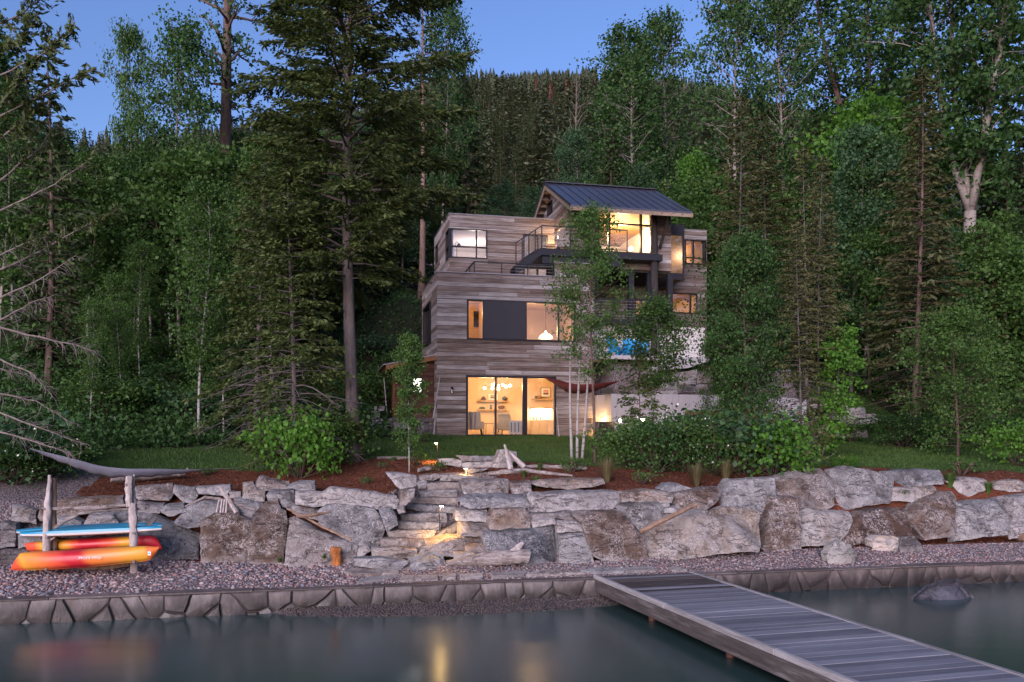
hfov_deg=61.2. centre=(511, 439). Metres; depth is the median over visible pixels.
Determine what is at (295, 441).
maple bush
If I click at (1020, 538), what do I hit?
driftwood log
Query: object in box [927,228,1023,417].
leafy tree
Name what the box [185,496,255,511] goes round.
driftwood branch
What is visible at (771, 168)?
aspen tree
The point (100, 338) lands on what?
aspen tree
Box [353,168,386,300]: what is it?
spruce tree
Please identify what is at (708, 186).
leafy tree
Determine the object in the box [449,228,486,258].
window
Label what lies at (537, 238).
terrace door
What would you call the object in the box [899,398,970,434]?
shrub
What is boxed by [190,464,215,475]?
plant
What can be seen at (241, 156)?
aspen tree
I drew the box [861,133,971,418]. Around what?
spruce tree
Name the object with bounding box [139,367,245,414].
shrub
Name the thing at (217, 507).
driftwood stick
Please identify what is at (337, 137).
aspen tree
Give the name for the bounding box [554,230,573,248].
deck chair
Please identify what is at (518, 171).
spruce tree
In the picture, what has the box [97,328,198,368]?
shrub
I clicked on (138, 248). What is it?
aspen tree
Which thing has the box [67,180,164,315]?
leafy tree
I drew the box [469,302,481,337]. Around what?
partition wall
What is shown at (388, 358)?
shrub
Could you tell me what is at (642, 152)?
spruce tree
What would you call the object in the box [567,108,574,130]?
spruce tree
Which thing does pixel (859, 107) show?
maple tree
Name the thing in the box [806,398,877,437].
stone terraces
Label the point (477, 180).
spruce tree
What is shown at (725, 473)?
grass tuft
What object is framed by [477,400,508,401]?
wall shelf
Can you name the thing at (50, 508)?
kayak rack
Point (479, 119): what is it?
spruce tree
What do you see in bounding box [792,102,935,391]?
leafy tree
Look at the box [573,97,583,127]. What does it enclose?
spruce tree
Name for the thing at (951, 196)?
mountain
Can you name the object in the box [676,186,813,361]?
leafy tree
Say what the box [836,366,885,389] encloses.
shrub
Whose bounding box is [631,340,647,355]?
patio chair
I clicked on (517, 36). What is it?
sky
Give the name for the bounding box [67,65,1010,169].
mountain forest
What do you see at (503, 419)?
armchair
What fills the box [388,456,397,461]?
plant
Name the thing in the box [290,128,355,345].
aspen tree
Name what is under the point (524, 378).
glass door
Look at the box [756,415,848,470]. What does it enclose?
shrub
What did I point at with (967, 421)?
shrub
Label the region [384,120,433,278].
leafy tree
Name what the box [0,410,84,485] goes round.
shrub
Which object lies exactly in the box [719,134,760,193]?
aspen tree
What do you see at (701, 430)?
shrub
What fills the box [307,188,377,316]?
leafy tree
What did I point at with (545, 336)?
pendant lamp
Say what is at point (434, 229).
leafy tree
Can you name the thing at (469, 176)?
spruce tree
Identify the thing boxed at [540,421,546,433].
door
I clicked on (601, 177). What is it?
aspen tree
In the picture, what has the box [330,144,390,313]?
spruce tree
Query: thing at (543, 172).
spruce tree
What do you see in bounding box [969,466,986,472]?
plant
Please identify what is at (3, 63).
aspen tree
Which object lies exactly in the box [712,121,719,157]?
spruce tree
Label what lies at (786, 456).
shrub
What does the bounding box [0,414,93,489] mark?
shrub
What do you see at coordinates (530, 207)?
maple tree
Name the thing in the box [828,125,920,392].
aspen tree
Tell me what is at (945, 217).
leafy tree
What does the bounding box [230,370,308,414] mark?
shrub
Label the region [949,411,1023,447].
shrub
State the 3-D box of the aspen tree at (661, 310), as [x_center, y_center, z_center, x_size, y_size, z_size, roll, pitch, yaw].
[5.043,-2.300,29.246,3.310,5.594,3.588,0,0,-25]
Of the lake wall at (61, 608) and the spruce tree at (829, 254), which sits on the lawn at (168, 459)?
the spruce tree at (829, 254)
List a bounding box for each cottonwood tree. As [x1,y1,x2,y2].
[569,14,677,186]
[587,47,682,187]
[628,3,706,191]
[763,0,960,343]
[825,0,1023,392]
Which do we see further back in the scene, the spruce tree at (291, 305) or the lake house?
the lake house
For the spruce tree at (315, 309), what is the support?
on the hillside
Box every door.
[466,375,555,436]
[523,234,547,275]
[530,421,539,433]
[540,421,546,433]
[547,421,552,433]
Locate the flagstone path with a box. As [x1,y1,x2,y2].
[341,566,686,583]
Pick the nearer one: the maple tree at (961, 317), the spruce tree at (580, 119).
the maple tree at (961, 317)
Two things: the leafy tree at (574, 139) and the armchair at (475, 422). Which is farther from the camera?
the leafy tree at (574, 139)
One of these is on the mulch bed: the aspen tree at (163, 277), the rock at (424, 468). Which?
the rock at (424, 468)
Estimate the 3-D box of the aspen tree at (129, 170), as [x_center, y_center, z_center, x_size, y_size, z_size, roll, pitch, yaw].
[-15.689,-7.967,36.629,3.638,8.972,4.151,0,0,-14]
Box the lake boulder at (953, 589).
[911,579,973,599]
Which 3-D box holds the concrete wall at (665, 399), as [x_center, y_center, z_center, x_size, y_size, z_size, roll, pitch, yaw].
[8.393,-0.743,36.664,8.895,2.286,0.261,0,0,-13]
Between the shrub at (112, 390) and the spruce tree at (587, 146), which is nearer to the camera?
the shrub at (112, 390)
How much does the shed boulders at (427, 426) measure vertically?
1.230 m
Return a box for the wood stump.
[330,547,341,566]
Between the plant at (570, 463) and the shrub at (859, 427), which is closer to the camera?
the plant at (570, 463)
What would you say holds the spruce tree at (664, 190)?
on the hillside
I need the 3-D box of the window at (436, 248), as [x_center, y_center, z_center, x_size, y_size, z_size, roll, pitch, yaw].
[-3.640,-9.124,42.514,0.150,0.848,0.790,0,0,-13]
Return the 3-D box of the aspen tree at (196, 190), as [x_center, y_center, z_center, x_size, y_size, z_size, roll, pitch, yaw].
[-10.290,-4.337,29.226,3.005,9.223,3.208,0,0,-19]
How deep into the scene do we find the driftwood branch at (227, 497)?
18.60 m
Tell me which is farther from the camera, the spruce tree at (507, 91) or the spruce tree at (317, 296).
the spruce tree at (507, 91)
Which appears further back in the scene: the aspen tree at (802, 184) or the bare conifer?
the aspen tree at (802, 184)
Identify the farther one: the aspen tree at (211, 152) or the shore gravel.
the aspen tree at (211, 152)
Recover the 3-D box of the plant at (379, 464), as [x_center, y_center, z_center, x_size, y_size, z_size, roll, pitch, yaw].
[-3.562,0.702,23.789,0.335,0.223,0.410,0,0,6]
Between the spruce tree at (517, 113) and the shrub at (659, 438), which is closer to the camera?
the shrub at (659, 438)
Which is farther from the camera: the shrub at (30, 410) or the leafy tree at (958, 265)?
the leafy tree at (958, 265)
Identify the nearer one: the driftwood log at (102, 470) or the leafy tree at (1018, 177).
the driftwood log at (102, 470)
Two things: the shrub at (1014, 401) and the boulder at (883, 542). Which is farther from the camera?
the shrub at (1014, 401)
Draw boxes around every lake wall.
[0,575,625,624]
[641,561,1023,592]
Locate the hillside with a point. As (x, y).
(407, 317)
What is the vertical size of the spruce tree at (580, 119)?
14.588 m
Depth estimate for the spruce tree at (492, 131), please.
166.26 m
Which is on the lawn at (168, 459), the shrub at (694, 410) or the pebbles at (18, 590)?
the shrub at (694, 410)
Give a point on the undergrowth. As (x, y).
(136, 438)
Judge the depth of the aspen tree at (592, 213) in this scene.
25.43 m
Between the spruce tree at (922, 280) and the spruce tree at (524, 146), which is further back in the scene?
the spruce tree at (524, 146)
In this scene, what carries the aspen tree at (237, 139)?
on the hillside
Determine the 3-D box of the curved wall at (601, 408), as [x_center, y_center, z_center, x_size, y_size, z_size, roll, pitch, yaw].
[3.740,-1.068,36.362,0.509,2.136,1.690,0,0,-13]
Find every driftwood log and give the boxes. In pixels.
[15,439,277,476]
[110,474,180,482]
[377,455,419,459]
[445,549,530,566]
[488,467,572,475]
[517,464,586,469]
[999,533,1023,541]
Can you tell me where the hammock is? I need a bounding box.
[534,371,636,393]
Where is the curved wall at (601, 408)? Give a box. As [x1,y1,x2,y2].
[595,388,613,421]
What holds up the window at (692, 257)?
in the lake house
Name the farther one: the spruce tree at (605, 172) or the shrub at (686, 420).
the spruce tree at (605, 172)
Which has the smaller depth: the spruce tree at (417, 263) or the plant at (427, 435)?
the plant at (427, 435)
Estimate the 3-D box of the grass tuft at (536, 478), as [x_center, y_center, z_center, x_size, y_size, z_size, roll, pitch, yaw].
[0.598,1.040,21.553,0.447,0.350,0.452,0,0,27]
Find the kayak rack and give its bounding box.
[42,474,145,572]
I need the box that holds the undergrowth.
[0,283,1022,449]
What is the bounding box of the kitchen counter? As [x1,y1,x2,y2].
[530,420,552,433]
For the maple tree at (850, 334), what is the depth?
27.70 m
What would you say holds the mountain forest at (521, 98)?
on the mountain
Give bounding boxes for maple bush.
[236,402,353,479]
[279,396,379,464]
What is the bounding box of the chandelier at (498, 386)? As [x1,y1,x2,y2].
[484,384,510,389]
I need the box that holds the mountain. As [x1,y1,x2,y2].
[75,96,999,252]
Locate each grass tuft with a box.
[520,469,526,476]
[529,475,544,488]
[535,462,543,469]
[592,456,623,482]
[682,462,713,486]
[714,459,737,477]
[942,470,961,487]
[982,481,995,493]
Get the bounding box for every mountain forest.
[54,69,820,195]
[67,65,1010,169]
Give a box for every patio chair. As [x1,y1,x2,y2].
[606,337,630,354]
[622,339,642,354]
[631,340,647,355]
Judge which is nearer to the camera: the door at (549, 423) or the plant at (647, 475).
the plant at (647, 475)
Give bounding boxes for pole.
[383,378,387,412]
[433,377,439,418]
[433,408,435,434]
[556,407,559,435]
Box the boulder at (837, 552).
[821,540,856,564]
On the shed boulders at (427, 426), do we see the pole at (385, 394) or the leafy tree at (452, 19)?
the pole at (385, 394)
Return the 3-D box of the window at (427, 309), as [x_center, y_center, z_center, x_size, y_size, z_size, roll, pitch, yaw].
[-3.662,-4.990,37.853,0.200,1.742,2.329,0,0,-13]
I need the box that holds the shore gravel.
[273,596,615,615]
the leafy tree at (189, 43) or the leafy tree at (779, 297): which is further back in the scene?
the leafy tree at (779, 297)
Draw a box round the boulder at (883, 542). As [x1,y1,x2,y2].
[866,535,898,550]
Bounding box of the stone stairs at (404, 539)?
[353,473,479,569]
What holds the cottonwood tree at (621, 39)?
on the hillside
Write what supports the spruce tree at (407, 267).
on the hillside
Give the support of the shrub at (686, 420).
on the mulch bed
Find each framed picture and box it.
[474,311,478,326]
[488,393,497,399]
[541,388,550,396]
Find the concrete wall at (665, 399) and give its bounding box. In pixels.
[609,394,805,432]
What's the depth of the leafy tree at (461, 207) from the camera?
67.37 m
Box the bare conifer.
[0,0,127,465]
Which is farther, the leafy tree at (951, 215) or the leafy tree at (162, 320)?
the leafy tree at (951, 215)
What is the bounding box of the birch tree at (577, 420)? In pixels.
[546,248,609,458]
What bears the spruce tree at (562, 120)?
on the mountain
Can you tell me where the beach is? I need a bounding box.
[0,260,1023,595]
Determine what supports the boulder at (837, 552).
on the beach
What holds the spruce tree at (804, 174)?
on the lawn at (168, 459)
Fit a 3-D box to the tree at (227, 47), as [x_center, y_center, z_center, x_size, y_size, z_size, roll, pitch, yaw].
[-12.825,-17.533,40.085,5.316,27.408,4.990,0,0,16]
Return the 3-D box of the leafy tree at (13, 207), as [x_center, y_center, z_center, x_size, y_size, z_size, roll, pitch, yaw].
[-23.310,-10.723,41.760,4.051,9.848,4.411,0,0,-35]
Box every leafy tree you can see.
[0,51,51,267]
[0,130,69,288]
[0,148,149,338]
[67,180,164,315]
[94,134,274,368]
[106,217,200,327]
[113,1,228,355]
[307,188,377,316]
[325,111,420,268]
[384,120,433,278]
[391,135,437,289]
[405,0,491,224]
[414,205,452,280]
[444,195,473,219]
[479,195,500,215]
[537,116,599,185]
[608,160,668,193]
[633,158,805,329]
[673,206,823,362]
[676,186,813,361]
[682,217,816,420]
[694,329,752,424]
[725,227,800,353]
[753,170,857,353]
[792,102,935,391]
[795,137,854,341]
[798,217,913,396]
[829,100,944,368]
[857,207,1023,404]
[868,252,960,417]
[875,214,994,395]
[899,154,962,230]
[913,211,969,370]
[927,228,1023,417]
[966,275,1023,426]
[977,160,1023,229]
[1007,194,1023,330]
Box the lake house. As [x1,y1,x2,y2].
[421,181,707,436]
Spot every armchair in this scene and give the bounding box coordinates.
[468,412,483,434]
[497,413,511,434]
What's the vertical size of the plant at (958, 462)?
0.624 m
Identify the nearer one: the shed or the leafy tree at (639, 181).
the shed
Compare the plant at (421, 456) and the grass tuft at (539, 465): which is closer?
the grass tuft at (539, 465)
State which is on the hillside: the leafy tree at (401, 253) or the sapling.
the leafy tree at (401, 253)
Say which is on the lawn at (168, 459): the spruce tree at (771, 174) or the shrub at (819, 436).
the spruce tree at (771, 174)
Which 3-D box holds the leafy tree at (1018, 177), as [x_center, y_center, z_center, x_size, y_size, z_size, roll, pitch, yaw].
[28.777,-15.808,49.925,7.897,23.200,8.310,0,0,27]
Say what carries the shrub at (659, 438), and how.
on the mulch bed
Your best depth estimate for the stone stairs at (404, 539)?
19.95 m
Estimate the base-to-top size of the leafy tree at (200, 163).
10.425 m
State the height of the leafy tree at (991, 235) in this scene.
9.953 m
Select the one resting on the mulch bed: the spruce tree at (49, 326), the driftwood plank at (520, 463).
the driftwood plank at (520, 463)
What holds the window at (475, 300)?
in the lake house
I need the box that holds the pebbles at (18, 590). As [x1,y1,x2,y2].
[0,490,1023,597]
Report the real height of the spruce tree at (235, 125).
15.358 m
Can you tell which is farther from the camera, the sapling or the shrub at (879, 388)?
the shrub at (879, 388)
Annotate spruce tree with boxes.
[0,26,102,393]
[0,30,65,293]
[182,143,317,449]
[213,153,370,477]
[231,121,242,167]
[241,132,330,345]
[280,129,336,342]
[305,133,355,329]
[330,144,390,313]
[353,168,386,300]
[356,130,407,299]
[389,225,428,282]
[398,167,433,286]
[426,173,454,276]
[429,78,493,262]
[429,121,443,183]
[466,130,487,213]
[476,96,484,138]
[479,86,488,132]
[481,112,505,185]
[491,143,506,199]
[491,167,503,209]
[493,97,505,151]
[493,118,505,170]
[498,107,510,166]
[503,90,512,139]
[506,144,526,216]
[507,82,518,122]
[511,107,521,154]
[517,120,536,188]
[524,114,540,191]
[528,109,539,157]
[537,150,547,183]
[544,125,557,179]
[550,86,558,128]
[550,136,566,181]
[552,99,560,132]
[559,107,564,145]
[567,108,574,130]
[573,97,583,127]
[576,109,583,135]
[580,124,594,180]
[596,126,625,185]
[637,122,650,187]
[657,183,677,221]
[667,107,675,148]
[696,97,777,367]
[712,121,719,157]
[713,112,806,362]
[738,194,785,361]
[763,222,834,428]
[772,141,848,408]
[784,155,860,453]
[855,66,984,442]
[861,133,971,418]
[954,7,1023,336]
[958,227,1015,396]
[1002,146,1023,232]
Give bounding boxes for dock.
[593,571,1023,681]
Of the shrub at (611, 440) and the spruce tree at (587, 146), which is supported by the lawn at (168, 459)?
the shrub at (611, 440)
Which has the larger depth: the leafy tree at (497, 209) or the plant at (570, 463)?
the leafy tree at (497, 209)
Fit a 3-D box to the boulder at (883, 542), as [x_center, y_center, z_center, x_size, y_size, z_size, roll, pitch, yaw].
[9.201,2.607,21.448,0.848,0.469,0.538,0,0,-15]
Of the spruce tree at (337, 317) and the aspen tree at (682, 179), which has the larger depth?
the aspen tree at (682, 179)
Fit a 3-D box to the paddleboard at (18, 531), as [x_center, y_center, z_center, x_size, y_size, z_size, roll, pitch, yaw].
[-9.146,1.819,18.730,3.155,0.436,0.612,0,0,0]
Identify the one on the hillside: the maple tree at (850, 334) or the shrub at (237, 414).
the shrub at (237, 414)
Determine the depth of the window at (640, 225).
38.24 m
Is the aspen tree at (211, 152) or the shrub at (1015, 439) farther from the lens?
the aspen tree at (211, 152)
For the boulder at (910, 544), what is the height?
0.472 m
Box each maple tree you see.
[479,175,533,216]
[515,181,543,217]
[657,143,748,300]
[786,74,963,356]
[808,316,873,455]
[883,291,1023,456]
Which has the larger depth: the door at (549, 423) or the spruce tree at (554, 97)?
the spruce tree at (554, 97)
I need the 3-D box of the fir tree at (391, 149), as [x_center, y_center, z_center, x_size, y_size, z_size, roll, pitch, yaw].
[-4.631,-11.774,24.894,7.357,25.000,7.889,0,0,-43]
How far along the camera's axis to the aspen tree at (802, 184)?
60.59 m
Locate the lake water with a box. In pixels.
[0,581,1023,681]
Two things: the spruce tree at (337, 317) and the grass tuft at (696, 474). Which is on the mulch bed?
the grass tuft at (696, 474)
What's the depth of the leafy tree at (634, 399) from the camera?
27.41 m
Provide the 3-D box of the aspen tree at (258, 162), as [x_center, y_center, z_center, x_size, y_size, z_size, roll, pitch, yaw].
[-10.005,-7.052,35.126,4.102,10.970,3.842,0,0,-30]
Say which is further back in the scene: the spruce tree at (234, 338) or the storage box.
the storage box
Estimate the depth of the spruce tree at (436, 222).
67.85 m
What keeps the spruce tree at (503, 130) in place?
on the mountain
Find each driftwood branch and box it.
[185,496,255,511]
[218,486,238,514]
[286,508,351,540]
[296,511,330,517]
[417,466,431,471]
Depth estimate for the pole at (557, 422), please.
35.37 m
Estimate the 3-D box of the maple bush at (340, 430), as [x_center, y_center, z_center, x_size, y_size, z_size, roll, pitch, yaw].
[-4.887,-0.209,24.732,2.639,2.007,2.956,0,0,27]
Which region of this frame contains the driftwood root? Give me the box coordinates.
[510,542,524,550]
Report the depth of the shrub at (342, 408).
25.06 m
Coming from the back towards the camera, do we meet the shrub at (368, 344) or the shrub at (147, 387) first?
the shrub at (368, 344)
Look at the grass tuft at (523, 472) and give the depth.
22.71 m
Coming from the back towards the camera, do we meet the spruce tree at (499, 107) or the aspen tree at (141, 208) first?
the spruce tree at (499, 107)
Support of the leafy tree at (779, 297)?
on the hillside
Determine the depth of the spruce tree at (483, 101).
250.69 m
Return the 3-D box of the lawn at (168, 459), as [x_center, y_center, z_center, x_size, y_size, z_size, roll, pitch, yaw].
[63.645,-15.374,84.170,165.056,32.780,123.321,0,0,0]
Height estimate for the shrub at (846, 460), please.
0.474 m
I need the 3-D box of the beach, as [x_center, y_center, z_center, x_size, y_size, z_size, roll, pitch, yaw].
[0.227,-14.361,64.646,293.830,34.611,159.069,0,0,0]
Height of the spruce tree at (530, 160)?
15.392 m
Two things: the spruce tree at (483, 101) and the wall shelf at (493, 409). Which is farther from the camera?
the spruce tree at (483, 101)
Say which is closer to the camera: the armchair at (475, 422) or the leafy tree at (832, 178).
the armchair at (475, 422)
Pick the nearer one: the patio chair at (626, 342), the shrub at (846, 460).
the shrub at (846, 460)
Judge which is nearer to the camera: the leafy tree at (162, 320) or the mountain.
the leafy tree at (162, 320)
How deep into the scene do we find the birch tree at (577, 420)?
26.49 m
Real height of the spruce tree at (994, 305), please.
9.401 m
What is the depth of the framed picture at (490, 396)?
39.82 m
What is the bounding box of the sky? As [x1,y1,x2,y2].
[0,0,1023,155]
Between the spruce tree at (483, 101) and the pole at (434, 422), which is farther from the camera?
the spruce tree at (483, 101)
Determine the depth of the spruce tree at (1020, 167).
53.66 m
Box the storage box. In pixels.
[596,422,614,441]
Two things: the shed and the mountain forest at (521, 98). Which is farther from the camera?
the mountain forest at (521, 98)
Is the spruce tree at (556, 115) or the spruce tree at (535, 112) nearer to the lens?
the spruce tree at (535, 112)
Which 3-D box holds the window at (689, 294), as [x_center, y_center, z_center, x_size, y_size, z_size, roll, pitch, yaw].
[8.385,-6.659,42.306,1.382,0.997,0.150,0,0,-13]
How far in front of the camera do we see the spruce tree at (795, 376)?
27.49 m
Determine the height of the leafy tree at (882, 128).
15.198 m
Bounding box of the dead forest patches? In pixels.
[533,73,596,104]
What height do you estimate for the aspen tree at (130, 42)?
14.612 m
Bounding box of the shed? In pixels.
[378,354,434,421]
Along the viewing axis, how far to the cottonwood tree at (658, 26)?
70.76 m
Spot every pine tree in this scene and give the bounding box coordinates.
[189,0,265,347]
[399,6,447,299]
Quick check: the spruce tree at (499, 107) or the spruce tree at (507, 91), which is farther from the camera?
the spruce tree at (507, 91)
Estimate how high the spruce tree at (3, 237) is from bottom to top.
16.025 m
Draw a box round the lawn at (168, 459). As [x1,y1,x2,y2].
[39,358,1023,476]
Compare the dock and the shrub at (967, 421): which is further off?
the shrub at (967, 421)
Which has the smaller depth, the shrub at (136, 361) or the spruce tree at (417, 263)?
the shrub at (136, 361)
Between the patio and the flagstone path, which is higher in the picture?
the patio
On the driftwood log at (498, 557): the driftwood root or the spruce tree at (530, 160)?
the driftwood root
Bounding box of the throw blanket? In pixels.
[509,421,521,433]
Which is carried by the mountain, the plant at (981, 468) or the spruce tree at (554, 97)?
the spruce tree at (554, 97)
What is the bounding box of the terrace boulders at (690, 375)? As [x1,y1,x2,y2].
[657,369,721,393]
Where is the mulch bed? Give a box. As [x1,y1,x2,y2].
[67,458,1023,562]
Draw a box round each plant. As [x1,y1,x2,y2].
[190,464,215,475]
[360,476,372,483]
[376,461,388,467]
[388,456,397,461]
[404,452,426,465]
[419,431,432,442]
[426,460,447,472]
[559,457,583,472]
[631,469,662,484]
[947,456,983,475]
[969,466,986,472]
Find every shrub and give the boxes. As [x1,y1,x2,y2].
[0,400,105,469]
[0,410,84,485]
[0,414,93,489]
[0,429,104,480]
[36,362,164,414]
[68,349,156,381]
[75,448,97,460]
[96,371,175,410]
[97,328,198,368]
[132,358,204,394]
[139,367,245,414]
[142,383,225,422]
[183,363,262,396]
[203,398,272,431]
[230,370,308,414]
[245,355,311,381]
[255,392,380,458]
[336,369,399,405]
[356,331,397,360]
[371,348,419,377]
[576,406,680,467]
[614,415,710,477]
[620,386,764,472]
[655,404,733,463]
[668,394,794,478]
[689,397,827,475]
[709,407,833,476]
[717,397,839,464]
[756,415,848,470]
[829,454,861,467]
[834,413,871,441]
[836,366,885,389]
[849,368,930,403]
[853,410,950,447]
[885,410,973,444]
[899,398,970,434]
[915,401,1010,447]
[926,374,1023,441]
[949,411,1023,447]
[962,418,1023,465]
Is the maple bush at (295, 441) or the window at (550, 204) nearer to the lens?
the maple bush at (295, 441)
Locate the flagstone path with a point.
(375, 575)
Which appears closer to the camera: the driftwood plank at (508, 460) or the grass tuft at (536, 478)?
the grass tuft at (536, 478)
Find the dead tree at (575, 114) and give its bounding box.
[550,77,589,178]
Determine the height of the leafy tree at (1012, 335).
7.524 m
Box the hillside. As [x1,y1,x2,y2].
[0,251,1020,451]
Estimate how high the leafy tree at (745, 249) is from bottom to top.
8.144 m
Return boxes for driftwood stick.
[215,499,219,512]
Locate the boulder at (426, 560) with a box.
[406,551,443,569]
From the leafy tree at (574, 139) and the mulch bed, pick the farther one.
the leafy tree at (574, 139)
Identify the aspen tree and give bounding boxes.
[0,8,38,202]
[0,87,48,345]
[0,89,35,325]
[0,118,95,330]
[2,136,85,335]
[55,144,132,347]
[70,294,113,426]
[72,147,119,297]
[93,269,142,412]
[95,14,160,334]
[97,144,184,326]
[102,139,185,354]
[116,236,162,382]
[132,148,198,358]
[159,168,249,443]
[194,135,235,238]
[195,243,256,434]
[207,126,258,232]
[218,131,311,381]
[227,131,300,337]
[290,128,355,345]
[313,127,354,314]
[540,197,652,462]
[590,166,619,183]
[608,290,699,411]
[647,165,677,190]
[671,152,709,231]
[685,0,786,196]
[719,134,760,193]
[720,0,832,348]
[736,132,800,239]
[798,159,824,325]
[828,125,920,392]
[949,216,962,234]
[979,205,1023,383]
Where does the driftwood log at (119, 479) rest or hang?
on the mulch bed
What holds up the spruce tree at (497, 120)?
on the mountain
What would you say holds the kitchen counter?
on the lake house
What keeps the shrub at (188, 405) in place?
on the hillside
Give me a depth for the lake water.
14.11 m
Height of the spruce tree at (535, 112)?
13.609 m
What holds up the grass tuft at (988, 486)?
on the mulch bed
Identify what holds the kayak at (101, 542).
on the kayak rack
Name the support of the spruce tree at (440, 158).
on the mountain
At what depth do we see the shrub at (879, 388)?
42.27 m
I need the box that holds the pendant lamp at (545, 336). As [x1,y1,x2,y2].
[539,331,551,338]
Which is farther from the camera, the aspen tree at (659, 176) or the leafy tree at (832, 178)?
the aspen tree at (659, 176)
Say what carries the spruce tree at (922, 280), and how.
on the lawn at (168, 459)
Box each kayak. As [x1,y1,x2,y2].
[10,546,158,570]
[24,535,161,551]
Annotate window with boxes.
[423,301,430,346]
[435,243,437,263]
[445,228,451,261]
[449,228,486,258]
[467,299,574,341]
[547,199,552,215]
[598,212,650,252]
[673,292,696,313]
[685,239,705,264]
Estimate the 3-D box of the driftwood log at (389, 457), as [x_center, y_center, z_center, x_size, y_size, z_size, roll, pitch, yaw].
[-3.279,0.523,25.343,1.317,0.131,0.110,0,0,-3]
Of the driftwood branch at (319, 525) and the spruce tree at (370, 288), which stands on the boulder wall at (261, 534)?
the driftwood branch at (319, 525)
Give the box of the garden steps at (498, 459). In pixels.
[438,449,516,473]
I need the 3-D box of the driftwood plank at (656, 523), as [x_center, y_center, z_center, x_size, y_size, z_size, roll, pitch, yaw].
[3.576,1.769,19.564,1.763,0.607,0.169,0,0,-35]
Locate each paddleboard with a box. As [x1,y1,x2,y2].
[16,514,162,533]
[20,516,161,536]
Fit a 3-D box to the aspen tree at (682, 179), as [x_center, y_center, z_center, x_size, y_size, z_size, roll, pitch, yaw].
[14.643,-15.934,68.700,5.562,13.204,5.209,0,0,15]
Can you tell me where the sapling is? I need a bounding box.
[385,329,433,471]
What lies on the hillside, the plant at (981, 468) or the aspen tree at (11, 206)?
the aspen tree at (11, 206)
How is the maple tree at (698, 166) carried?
on the hillside
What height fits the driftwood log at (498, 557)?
0.414 m
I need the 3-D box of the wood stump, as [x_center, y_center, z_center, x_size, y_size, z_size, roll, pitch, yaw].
[-3.765,2.556,18.548,0.250,0.511,0.248,0,0,0]
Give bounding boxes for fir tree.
[221,0,486,461]
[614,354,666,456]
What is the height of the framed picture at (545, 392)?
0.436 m
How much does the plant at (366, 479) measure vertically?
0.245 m
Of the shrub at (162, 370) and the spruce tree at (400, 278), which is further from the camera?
the spruce tree at (400, 278)
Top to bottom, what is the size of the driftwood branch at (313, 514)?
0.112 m
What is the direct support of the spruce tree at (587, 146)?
on the mountain
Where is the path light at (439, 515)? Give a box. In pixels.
[439,505,443,530]
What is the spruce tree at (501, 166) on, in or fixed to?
on the mountain
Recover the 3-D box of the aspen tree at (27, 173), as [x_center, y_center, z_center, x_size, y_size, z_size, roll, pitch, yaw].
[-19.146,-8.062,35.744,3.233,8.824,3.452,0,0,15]
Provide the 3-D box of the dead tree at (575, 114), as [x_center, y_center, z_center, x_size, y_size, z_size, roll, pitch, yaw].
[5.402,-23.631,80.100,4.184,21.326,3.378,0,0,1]
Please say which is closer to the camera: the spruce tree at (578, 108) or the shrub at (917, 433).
the shrub at (917, 433)
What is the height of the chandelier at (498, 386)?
0.900 m
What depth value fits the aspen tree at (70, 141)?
36.90 m
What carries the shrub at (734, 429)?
on the mulch bed
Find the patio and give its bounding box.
[594,355,710,362]
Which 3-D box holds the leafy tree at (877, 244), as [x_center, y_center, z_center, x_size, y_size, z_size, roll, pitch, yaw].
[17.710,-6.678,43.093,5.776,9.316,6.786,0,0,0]
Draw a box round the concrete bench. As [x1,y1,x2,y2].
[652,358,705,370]
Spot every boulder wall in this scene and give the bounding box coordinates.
[0,472,416,566]
[423,467,1023,564]
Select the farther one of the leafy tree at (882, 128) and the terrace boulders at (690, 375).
the leafy tree at (882, 128)
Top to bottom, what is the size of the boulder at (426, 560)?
0.494 m
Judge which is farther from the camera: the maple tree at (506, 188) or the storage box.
the maple tree at (506, 188)
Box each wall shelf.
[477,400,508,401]
[477,409,507,410]
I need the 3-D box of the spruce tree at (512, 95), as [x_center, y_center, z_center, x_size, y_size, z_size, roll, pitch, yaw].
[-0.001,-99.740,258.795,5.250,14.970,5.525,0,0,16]
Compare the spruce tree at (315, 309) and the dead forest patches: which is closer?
the spruce tree at (315, 309)
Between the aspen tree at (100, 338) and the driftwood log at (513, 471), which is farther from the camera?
the aspen tree at (100, 338)
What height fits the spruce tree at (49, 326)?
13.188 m
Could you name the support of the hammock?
hanging from the lake house
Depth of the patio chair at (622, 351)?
37.02 m
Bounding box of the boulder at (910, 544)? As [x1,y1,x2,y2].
[896,537,923,551]
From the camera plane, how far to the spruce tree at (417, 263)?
61.25 m
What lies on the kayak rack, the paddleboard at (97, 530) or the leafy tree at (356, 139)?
the paddleboard at (97, 530)
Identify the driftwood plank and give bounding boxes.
[504,444,512,468]
[508,450,526,467]
[639,503,696,532]
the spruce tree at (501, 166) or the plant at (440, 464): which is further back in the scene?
the spruce tree at (501, 166)
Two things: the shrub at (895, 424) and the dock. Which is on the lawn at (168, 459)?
the shrub at (895, 424)
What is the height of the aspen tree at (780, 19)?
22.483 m
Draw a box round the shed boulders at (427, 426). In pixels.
[369,406,435,433]

